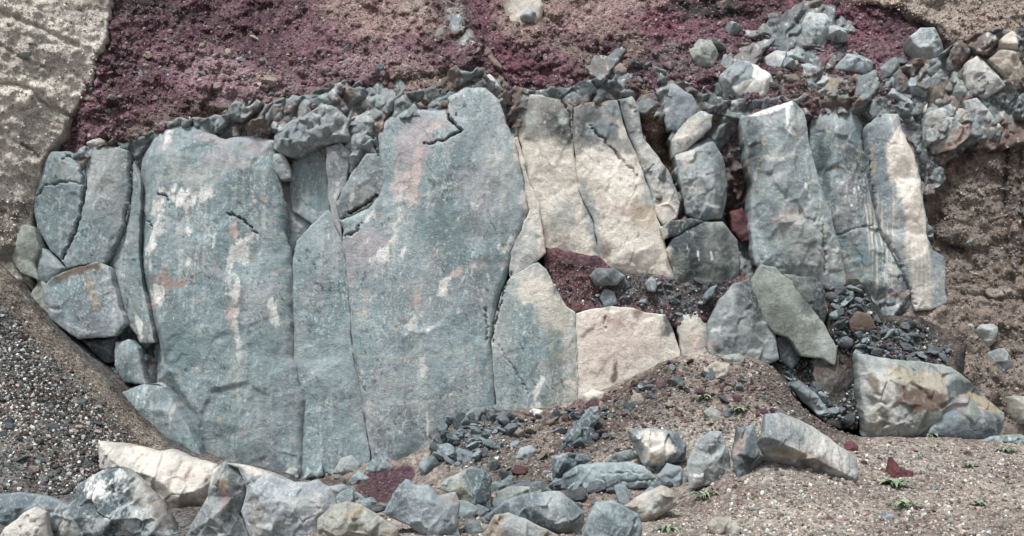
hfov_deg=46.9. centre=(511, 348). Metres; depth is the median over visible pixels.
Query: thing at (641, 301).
rubble stone
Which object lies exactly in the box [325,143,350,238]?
basalt block
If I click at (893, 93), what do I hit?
basalt block
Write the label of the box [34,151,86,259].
basalt column
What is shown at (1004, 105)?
jointed rock
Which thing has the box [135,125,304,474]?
basalt column
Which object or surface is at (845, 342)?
rubble stone
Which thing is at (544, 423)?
talus stone
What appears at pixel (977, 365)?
embedded stone
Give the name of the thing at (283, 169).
basalt block
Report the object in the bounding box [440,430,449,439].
slate chip
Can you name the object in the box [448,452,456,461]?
slate chip
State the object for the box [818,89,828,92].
embedded stone
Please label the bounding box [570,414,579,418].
talus stone
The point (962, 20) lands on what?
ledge crumbs
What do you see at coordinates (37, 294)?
basalt block
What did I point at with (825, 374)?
basalt block
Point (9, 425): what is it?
bank stone
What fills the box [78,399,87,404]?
bank stone
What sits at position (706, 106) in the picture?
basalt block
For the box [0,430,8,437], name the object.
bank stone
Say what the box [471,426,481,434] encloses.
slate chip
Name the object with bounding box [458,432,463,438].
slate chip
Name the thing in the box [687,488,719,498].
weed
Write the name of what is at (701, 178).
rock
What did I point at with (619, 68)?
embedded stone
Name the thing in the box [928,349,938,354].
rubble stone
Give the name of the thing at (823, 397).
rubble stone
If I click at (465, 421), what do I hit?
slate chip
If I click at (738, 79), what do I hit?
basalt block
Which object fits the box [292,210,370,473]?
basalt column
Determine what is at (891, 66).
basalt block
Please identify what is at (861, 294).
rubble stone
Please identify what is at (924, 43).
basalt block
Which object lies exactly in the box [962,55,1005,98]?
basalt block
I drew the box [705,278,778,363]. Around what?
basalt block
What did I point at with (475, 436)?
slate chip
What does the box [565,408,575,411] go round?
rock fragment
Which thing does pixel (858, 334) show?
rubble stone
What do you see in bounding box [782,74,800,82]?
embedded stone
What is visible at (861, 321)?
basalt block
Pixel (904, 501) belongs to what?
weed
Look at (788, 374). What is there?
rubble stone
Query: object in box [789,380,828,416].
boulder
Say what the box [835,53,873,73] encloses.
basalt block
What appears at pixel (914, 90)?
basalt block
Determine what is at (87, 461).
bank stone
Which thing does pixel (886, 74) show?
embedded stone
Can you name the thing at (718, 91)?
embedded stone
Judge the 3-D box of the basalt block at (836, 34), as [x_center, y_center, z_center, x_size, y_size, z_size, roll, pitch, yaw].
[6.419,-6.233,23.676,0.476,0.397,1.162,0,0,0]
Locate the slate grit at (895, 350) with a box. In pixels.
[827,287,951,365]
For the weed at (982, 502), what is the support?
on the ground
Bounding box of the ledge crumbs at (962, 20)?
[697,0,1023,42]
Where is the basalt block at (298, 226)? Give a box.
[283,182,311,252]
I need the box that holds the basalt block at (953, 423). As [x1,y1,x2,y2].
[927,406,997,439]
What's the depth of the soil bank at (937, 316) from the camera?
22.36 m
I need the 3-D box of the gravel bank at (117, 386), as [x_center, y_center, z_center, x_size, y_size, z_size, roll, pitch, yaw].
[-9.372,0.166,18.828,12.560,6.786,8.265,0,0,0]
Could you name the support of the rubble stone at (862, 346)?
on the rubble slope at (836, 395)
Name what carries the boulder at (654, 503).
on the ground
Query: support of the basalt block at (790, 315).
on the rubble slope at (836, 395)
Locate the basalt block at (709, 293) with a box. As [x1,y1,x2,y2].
[702,285,716,299]
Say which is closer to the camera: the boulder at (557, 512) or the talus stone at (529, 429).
the boulder at (557, 512)
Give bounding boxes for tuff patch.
[502,0,543,23]
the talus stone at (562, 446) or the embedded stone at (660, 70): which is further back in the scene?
the embedded stone at (660, 70)
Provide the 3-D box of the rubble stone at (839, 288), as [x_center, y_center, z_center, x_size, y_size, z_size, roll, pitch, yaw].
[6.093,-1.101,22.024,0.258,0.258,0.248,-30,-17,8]
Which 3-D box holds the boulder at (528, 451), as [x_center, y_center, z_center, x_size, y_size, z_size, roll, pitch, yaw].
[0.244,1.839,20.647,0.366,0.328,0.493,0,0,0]
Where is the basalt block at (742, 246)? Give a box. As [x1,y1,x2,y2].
[737,240,748,259]
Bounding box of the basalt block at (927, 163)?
[901,122,944,190]
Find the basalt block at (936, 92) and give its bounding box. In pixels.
[927,77,948,107]
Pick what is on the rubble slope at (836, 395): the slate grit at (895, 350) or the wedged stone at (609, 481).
the slate grit at (895, 350)
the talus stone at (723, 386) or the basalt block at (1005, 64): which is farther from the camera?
the basalt block at (1005, 64)
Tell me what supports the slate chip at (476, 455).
on the ground
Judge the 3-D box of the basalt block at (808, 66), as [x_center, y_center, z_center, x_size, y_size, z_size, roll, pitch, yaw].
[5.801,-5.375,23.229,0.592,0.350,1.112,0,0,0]
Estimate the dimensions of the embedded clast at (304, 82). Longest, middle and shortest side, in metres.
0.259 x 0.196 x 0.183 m
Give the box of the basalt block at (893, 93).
[886,88,913,110]
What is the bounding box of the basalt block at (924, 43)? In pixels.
[903,27,942,59]
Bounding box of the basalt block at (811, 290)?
[783,274,827,322]
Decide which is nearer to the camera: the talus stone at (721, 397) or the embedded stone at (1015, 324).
the talus stone at (721, 397)
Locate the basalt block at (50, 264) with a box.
[36,248,68,282]
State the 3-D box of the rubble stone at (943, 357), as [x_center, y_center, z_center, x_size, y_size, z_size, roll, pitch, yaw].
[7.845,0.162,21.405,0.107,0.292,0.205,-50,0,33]
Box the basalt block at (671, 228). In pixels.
[659,218,702,239]
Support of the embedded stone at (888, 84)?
on the scoria slope at (653, 130)
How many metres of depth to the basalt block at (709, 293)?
21.68 m
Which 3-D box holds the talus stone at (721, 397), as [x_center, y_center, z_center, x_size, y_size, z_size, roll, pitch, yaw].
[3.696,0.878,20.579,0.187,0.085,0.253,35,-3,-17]
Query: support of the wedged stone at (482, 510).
on the ground
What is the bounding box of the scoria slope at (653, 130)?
[59,0,944,424]
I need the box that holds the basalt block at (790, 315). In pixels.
[750,264,836,365]
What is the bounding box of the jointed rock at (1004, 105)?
[886,28,1023,165]
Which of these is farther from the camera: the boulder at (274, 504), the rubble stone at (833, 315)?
the rubble stone at (833, 315)
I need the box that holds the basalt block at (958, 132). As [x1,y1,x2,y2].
[922,107,970,153]
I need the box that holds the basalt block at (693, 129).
[669,111,712,160]
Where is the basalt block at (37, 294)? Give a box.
[31,280,47,312]
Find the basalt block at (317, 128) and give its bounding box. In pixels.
[274,103,350,158]
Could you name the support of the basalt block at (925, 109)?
on the scoria slope at (653, 130)
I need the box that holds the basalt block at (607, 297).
[600,289,616,306]
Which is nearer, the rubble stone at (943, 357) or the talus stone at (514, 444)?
the talus stone at (514, 444)
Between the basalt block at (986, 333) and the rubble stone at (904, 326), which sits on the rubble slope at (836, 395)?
the rubble stone at (904, 326)
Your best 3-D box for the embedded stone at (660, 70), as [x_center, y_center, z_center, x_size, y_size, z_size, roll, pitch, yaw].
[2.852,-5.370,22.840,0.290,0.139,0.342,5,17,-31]
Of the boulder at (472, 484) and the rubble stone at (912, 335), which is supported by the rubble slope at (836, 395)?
the rubble stone at (912, 335)
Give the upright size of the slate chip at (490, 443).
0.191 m
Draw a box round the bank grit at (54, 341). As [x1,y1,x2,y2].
[0,269,169,450]
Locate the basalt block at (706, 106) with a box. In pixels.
[701,101,714,112]
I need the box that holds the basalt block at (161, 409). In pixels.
[123,384,205,453]
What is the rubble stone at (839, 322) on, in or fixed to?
on the rubble slope at (836, 395)
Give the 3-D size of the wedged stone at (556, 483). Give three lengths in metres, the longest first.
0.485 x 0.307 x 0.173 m
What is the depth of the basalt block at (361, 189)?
21.94 m
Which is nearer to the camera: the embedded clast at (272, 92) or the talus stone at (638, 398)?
the talus stone at (638, 398)
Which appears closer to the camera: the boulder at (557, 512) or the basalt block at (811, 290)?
the boulder at (557, 512)
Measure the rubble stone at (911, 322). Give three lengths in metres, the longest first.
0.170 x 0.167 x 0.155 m
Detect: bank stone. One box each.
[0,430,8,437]
[5,416,12,422]
[5,422,15,429]
[15,455,28,460]
[29,465,38,471]
[35,455,44,462]
[46,423,59,429]
[70,464,78,469]
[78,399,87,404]
[80,456,89,464]
[91,421,102,425]
[94,429,101,434]
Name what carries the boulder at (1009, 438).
on the ground
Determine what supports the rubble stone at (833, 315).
on the rubble slope at (836, 395)
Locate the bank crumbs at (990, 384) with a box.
[932,144,1023,427]
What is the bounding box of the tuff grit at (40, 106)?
[0,0,105,245]
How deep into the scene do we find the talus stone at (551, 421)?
21.25 m
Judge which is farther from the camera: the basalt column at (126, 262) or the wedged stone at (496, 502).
the basalt column at (126, 262)
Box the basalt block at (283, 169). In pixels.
[273,152,292,182]
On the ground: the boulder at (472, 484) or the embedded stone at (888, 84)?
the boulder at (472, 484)
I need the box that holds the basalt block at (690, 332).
[673,311,706,353]
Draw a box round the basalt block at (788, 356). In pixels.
[776,336,799,369]
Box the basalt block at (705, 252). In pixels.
[666,222,740,283]
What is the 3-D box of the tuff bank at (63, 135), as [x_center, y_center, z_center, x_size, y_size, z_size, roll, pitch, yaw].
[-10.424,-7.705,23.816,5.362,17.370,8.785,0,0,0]
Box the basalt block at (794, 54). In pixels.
[787,49,804,62]
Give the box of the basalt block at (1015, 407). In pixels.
[1005,395,1023,424]
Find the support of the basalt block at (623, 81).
on the fractured rock at (784, 31)
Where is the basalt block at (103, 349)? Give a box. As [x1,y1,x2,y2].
[80,336,120,362]
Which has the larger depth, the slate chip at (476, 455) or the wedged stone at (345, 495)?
the slate chip at (476, 455)
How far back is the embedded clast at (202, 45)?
23.06 m
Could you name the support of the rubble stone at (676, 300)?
on the scoria ledge
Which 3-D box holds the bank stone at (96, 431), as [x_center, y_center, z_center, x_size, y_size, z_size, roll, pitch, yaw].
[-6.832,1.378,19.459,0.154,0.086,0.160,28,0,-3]
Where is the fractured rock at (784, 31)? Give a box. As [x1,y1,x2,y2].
[582,0,912,121]
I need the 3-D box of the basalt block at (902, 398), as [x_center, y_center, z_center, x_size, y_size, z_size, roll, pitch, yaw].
[7.373,0.898,21.002,2.549,1.620,1.487,0,0,0]
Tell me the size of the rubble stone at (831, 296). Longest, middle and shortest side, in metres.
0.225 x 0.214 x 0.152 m
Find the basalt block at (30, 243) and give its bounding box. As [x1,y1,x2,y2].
[12,224,49,280]
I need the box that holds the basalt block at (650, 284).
[644,277,656,291]
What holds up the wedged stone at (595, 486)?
on the ground
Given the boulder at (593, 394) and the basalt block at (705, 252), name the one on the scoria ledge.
the basalt block at (705, 252)
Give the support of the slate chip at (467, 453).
on the ground
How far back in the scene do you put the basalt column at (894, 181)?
22.06 m
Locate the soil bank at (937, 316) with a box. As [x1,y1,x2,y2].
[699,0,1023,434]
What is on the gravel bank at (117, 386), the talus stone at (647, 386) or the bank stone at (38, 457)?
the bank stone at (38, 457)
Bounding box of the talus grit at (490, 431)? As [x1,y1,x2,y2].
[440,416,533,468]
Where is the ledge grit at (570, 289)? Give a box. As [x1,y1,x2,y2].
[547,258,739,320]
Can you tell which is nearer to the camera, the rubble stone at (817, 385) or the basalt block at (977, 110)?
the rubble stone at (817, 385)
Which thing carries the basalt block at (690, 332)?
on the ground
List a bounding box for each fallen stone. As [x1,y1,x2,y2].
[307,475,315,479]
[349,476,360,483]
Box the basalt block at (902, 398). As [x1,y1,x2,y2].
[852,353,1003,437]
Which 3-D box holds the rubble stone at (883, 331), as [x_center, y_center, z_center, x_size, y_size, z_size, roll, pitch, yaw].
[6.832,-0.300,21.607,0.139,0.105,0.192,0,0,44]
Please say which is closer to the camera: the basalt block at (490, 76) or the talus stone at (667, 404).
the talus stone at (667, 404)
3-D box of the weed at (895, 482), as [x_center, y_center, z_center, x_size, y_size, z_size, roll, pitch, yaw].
[5.683,1.977,17.480,0.620,0.091,0.509,0,0,-29]
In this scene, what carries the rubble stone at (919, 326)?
on the rubble slope at (836, 395)
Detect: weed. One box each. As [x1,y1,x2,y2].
[648,524,678,532]
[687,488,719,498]
[697,394,710,398]
[728,407,749,410]
[875,479,916,486]
[885,499,925,506]
[967,500,987,504]
[995,447,1017,451]
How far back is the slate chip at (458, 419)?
21.70 m
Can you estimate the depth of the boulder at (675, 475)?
18.29 m
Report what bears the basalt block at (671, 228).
on the basalt block at (705, 252)
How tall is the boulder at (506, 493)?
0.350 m
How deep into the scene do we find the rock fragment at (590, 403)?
21.43 m
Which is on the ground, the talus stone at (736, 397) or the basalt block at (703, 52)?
the talus stone at (736, 397)
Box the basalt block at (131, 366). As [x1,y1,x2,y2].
[114,339,149,383]
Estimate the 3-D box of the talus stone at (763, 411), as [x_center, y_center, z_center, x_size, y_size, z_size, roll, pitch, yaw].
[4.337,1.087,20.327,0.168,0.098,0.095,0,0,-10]
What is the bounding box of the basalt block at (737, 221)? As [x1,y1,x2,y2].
[725,208,748,242]
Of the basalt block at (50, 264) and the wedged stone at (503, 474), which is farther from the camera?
the basalt block at (50, 264)
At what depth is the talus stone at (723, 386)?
20.78 m
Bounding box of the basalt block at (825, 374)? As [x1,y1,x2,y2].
[809,355,839,392]
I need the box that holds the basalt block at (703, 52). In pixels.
[689,39,718,66]
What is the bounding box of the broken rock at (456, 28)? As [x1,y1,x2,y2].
[229,13,508,136]
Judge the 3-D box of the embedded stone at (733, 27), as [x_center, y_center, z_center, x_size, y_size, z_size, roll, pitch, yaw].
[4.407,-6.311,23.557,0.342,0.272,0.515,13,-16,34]
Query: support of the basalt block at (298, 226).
on the rock face at (718, 133)
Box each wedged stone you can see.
[336,488,353,502]
[359,497,376,505]
[365,504,385,512]
[458,500,477,517]
[475,504,488,516]
[491,481,504,491]
[492,497,505,507]
[499,469,510,479]
[501,475,513,487]
[508,481,530,486]
[528,481,548,492]
[541,488,551,491]
[552,478,561,490]
[553,479,561,486]
[566,490,583,501]
[567,481,575,491]
[572,480,583,489]
[574,487,586,499]
[586,480,606,492]
[602,476,621,487]
[604,487,614,493]
[614,483,630,504]
[661,481,672,487]
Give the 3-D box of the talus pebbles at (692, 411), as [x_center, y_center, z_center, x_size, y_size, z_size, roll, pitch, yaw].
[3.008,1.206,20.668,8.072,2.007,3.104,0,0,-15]
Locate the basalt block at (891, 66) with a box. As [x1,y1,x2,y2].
[880,57,899,75]
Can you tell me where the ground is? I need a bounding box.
[249,348,1023,535]
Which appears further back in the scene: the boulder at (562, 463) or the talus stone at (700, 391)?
the talus stone at (700, 391)
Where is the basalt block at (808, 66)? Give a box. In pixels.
[801,63,823,71]
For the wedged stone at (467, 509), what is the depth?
17.37 m
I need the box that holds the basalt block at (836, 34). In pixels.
[826,25,846,42]
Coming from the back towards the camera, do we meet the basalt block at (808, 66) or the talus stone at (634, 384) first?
the basalt block at (808, 66)
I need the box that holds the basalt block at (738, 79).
[718,59,772,99]
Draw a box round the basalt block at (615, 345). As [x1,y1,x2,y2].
[575,306,679,398]
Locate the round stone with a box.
[520,8,535,23]
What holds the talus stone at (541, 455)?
on the ground
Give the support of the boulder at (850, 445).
on the ground
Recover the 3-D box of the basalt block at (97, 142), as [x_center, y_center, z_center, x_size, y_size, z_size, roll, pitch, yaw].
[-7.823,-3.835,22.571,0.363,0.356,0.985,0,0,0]
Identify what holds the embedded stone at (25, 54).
in the tuff bank at (63, 135)
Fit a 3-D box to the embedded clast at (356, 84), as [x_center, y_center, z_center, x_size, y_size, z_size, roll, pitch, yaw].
[-2.917,-5.034,22.474,0.296,0.079,0.192,-37,-18,-28]
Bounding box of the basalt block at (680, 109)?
[663,83,697,132]
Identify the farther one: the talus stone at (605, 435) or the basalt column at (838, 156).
the basalt column at (838, 156)
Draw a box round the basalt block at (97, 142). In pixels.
[87,138,106,147]
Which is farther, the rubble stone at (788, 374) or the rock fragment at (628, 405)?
the rubble stone at (788, 374)
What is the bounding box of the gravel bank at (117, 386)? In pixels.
[0,264,297,535]
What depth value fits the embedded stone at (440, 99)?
22.04 m
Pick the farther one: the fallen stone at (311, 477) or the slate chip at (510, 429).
the fallen stone at (311, 477)
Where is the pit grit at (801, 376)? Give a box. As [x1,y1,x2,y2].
[782,359,858,423]
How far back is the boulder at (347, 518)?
14.91 m
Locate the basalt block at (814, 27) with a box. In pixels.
[800,12,829,43]
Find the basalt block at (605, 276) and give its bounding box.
[589,268,624,285]
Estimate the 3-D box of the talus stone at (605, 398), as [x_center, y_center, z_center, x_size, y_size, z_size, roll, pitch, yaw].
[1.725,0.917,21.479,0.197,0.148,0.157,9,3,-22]
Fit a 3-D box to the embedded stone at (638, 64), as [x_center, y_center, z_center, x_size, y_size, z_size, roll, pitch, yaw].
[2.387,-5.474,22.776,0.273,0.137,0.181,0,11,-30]
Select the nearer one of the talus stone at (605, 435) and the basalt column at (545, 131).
the talus stone at (605, 435)
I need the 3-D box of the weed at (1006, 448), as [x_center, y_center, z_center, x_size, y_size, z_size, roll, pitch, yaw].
[8.205,1.667,19.593,0.376,0.066,0.371,0,0,-34]
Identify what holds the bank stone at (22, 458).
on the gravel bank at (117, 386)
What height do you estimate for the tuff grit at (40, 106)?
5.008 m
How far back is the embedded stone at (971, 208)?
22.41 m
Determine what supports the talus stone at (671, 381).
on the ground
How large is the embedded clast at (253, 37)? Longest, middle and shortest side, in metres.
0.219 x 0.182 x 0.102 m
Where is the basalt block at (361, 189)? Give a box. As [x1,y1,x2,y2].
[336,153,383,218]
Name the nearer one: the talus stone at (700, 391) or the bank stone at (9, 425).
the bank stone at (9, 425)
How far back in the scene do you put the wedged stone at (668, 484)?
18.25 m
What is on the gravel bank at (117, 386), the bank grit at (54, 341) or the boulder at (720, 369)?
the bank grit at (54, 341)
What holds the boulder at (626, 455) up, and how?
on the ground
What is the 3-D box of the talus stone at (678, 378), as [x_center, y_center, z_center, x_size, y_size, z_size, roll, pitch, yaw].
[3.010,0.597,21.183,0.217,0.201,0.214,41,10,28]
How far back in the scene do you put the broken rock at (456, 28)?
22.43 m
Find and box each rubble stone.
[639,299,646,303]
[668,296,679,303]
[675,312,682,316]
[783,371,792,377]
[808,387,817,393]
[811,381,821,390]
[818,391,827,404]
[827,291,837,301]
[828,407,838,414]
[829,310,839,319]
[830,303,842,309]
[833,282,846,294]
[833,320,849,328]
[836,316,846,324]
[837,307,844,315]
[837,336,852,348]
[838,295,844,301]
[838,406,845,413]
[840,296,852,306]
[840,412,854,426]
[847,285,862,292]
[849,291,853,299]
[853,331,864,337]
[853,344,866,348]
[853,348,862,355]
[854,297,863,303]
[855,292,863,296]
[856,304,863,310]
[871,348,883,354]
[873,315,880,323]
[880,329,887,334]
[883,329,895,338]
[885,354,894,358]
[886,347,894,351]
[898,342,912,350]
[900,322,909,329]
[900,333,910,339]
[907,319,916,326]
[908,332,919,337]
[916,322,922,329]
[916,352,926,358]
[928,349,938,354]
[933,347,942,356]
[938,353,948,363]
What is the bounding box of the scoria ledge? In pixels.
[541,247,745,328]
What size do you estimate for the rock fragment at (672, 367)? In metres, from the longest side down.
0.206 x 0.130 x 0.114 m
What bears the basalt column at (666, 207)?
on the basalt block at (671, 228)
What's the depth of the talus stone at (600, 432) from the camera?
20.46 m
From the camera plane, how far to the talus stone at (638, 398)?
20.98 m
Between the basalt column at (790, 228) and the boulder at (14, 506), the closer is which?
the boulder at (14, 506)
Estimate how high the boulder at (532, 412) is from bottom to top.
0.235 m
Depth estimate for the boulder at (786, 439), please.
17.14 m
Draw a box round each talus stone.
[488,461,499,470]
[510,440,519,447]
[512,465,527,475]
[513,428,525,437]
[524,426,536,432]
[535,450,546,459]
[541,419,548,425]
[546,416,557,424]
[551,428,567,433]
[555,442,566,450]
[564,447,572,452]
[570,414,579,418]
[591,433,598,440]
[594,423,602,429]
[596,429,607,436]
[601,395,611,401]
[602,432,608,438]
[629,382,638,387]
[631,393,643,404]
[642,384,652,390]
[664,402,673,406]
[667,378,677,385]
[673,375,682,385]
[697,387,703,394]
[705,368,715,379]
[719,395,729,402]
[720,380,730,389]
[723,385,733,391]
[723,408,731,416]
[732,394,742,401]
[736,384,743,389]
[759,409,767,413]
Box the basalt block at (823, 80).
[816,75,828,85]
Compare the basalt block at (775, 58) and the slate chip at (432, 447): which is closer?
the slate chip at (432, 447)
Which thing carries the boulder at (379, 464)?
on the ground
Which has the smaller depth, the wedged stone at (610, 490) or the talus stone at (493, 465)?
the wedged stone at (610, 490)
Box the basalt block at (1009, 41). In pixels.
[997,31,1018,50]
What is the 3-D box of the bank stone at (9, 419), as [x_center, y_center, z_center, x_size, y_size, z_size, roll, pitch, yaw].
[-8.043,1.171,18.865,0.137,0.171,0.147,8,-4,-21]
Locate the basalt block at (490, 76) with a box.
[487,74,499,88]
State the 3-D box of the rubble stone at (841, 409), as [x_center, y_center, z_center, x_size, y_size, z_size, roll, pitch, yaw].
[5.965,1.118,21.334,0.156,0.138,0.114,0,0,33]
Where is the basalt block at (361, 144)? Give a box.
[345,110,379,173]
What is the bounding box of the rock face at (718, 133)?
[68,65,946,386]
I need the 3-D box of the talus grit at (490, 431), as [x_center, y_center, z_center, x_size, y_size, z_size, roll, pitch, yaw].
[-0.628,1.646,21.312,1.874,0.968,1.586,0,0,36]
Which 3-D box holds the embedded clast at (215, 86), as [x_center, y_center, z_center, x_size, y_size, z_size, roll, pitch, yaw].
[-5.661,-5.009,22.588,0.157,0.152,0.183,0,0,-28]
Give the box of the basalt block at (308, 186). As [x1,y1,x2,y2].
[289,149,330,223]
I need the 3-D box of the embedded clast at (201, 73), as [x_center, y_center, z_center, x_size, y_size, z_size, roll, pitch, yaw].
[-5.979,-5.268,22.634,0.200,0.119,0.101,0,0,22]
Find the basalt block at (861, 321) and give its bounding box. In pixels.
[848,311,875,332]
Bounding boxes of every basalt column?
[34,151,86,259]
[61,145,132,268]
[108,160,158,343]
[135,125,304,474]
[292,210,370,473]
[339,86,528,461]
[508,94,597,255]
[509,137,545,277]
[573,100,673,276]
[618,96,679,224]
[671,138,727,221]
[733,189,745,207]
[737,100,845,289]
[808,107,910,313]
[861,113,946,310]
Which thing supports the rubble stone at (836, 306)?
on the rubble slope at (836, 395)
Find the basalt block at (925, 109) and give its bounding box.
[922,104,927,115]
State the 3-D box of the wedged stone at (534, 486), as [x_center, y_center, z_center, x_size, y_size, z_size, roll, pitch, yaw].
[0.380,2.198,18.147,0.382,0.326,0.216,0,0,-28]
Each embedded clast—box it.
[82,94,90,99]
[93,113,103,121]
[107,94,116,99]
[132,111,139,116]
[144,51,152,58]
[195,71,205,75]
[198,43,205,47]
[212,82,218,90]
[215,61,222,70]
[250,35,258,40]
[258,58,265,63]
[266,77,276,86]
[268,90,274,96]
[300,80,307,84]
[353,80,360,86]
[376,63,383,70]
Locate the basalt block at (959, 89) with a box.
[949,71,966,97]
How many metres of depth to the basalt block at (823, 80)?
22.67 m
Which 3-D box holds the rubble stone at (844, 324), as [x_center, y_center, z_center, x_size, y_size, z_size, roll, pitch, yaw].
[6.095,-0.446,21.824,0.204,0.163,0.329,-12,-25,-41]
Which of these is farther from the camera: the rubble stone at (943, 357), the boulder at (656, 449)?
the rubble stone at (943, 357)
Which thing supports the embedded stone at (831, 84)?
in the fractured rock at (784, 31)
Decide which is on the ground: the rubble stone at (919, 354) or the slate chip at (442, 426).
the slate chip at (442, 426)
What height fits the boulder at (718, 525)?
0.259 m
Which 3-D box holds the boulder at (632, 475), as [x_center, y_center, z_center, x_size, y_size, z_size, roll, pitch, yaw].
[1.490,1.981,18.351,1.488,0.466,0.594,0,0,0]
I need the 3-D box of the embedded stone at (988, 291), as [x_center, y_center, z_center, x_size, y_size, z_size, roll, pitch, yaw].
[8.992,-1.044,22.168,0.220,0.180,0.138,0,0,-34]
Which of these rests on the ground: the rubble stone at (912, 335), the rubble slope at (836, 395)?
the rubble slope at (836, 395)
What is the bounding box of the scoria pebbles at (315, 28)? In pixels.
[60,0,927,148]
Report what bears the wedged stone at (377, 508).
on the ground
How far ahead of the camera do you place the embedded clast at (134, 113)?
22.20 m
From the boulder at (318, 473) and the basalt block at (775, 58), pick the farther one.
the basalt block at (775, 58)
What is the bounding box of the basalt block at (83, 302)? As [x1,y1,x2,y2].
[43,262,129,338]
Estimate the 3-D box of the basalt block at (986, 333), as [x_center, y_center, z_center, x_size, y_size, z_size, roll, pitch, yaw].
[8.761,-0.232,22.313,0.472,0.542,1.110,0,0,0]
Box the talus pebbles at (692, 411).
[443,360,854,481]
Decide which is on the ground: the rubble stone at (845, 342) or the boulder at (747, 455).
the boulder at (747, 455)
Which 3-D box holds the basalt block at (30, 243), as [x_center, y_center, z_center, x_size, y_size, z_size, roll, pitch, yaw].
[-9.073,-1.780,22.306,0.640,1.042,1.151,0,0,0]
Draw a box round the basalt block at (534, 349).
[491,262,578,409]
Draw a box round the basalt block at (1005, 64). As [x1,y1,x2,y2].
[985,49,1023,89]
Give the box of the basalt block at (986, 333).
[968,323,997,346]
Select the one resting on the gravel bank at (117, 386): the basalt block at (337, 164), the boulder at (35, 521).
the boulder at (35, 521)
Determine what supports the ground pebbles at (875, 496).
on the ground
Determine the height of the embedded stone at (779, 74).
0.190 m
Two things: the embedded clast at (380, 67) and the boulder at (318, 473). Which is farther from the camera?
the embedded clast at (380, 67)
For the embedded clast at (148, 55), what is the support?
in the scoria slope at (653, 130)
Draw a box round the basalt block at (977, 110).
[961,98,1001,139]
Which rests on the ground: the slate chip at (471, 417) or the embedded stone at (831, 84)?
the slate chip at (471, 417)
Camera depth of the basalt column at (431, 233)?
21.81 m
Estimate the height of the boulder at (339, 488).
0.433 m
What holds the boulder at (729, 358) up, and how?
on the ground
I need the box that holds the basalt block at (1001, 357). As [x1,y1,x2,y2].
[988,348,1011,372]
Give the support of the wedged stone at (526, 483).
on the ground
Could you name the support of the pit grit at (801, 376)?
on the rubble slope at (836, 395)
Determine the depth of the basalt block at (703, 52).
23.00 m
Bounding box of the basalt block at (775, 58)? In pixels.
[764,50,786,67]
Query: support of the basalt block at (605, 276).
on the scoria ledge
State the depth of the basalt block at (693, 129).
22.25 m
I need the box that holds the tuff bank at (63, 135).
[0,0,118,290]
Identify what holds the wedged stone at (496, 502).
on the ground
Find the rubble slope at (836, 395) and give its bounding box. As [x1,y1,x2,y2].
[769,279,965,429]
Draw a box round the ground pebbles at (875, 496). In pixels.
[307,358,1023,535]
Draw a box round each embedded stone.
[20,51,30,58]
[309,97,319,106]
[366,87,377,93]
[417,102,424,107]
[435,95,447,101]
[435,100,448,106]
[611,63,626,74]
[634,61,641,68]
[652,66,666,74]
[713,38,725,51]
[715,82,721,97]
[721,54,728,65]
[725,21,741,34]
[769,82,778,89]
[774,71,782,79]
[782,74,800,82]
[783,56,796,70]
[807,82,816,88]
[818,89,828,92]
[822,77,843,95]
[881,71,890,77]
[884,81,891,87]
[897,58,907,63]
[969,205,973,211]
[975,361,980,369]
[985,288,992,297]
[989,216,1000,221]
[1013,320,1018,328]
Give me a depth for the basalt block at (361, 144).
22.02 m
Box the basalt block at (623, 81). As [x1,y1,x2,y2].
[620,79,625,86]
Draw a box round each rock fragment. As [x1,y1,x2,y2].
[535,413,541,419]
[550,409,559,419]
[561,415,569,421]
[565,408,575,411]
[585,399,598,407]
[623,402,635,409]
[669,364,675,371]
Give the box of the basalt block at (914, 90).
[908,75,929,97]
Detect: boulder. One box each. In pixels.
[0,492,68,530]
[0,506,52,535]
[58,467,177,535]
[98,441,217,507]
[186,461,248,535]
[227,463,336,535]
[285,467,298,477]
[302,465,323,478]
[317,501,398,535]
[330,484,364,502]
[333,455,359,474]
[352,470,368,481]
[365,457,390,472]
[384,479,459,535]
[418,455,439,475]
[435,466,491,511]
[463,520,481,533]
[465,406,487,421]
[484,491,584,534]
[484,512,557,535]
[485,407,501,422]
[496,486,540,499]
[516,445,536,459]
[525,408,543,416]
[551,452,591,479]
[560,462,655,489]
[562,406,599,447]
[582,500,642,535]
[583,389,603,403]
[604,449,638,462]
[624,485,679,521]
[628,428,686,473]
[657,463,687,486]
[687,431,730,488]
[703,405,721,419]
[704,361,731,378]
[706,516,740,534]
[721,354,744,362]
[730,424,763,477]
[756,412,857,480]
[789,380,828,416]
[844,441,857,450]
[880,512,893,519]
[886,457,913,477]
[981,435,1023,443]
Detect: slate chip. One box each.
[429,442,442,453]
[432,451,443,459]
[433,436,443,443]
[438,422,447,432]
[438,443,453,454]
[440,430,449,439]
[443,450,454,464]
[444,416,451,423]
[447,436,461,443]
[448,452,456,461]
[452,412,465,429]
[456,447,472,463]
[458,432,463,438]
[461,416,469,425]
[465,441,482,448]
[468,412,480,424]
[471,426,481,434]
[471,433,481,440]
[472,451,481,460]
[480,433,490,438]
[482,439,496,448]
[492,404,503,409]
[495,409,510,420]
[496,414,510,425]
[496,427,505,432]
[504,423,517,435]
[507,413,514,421]
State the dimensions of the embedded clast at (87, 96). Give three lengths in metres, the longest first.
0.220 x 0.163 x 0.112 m

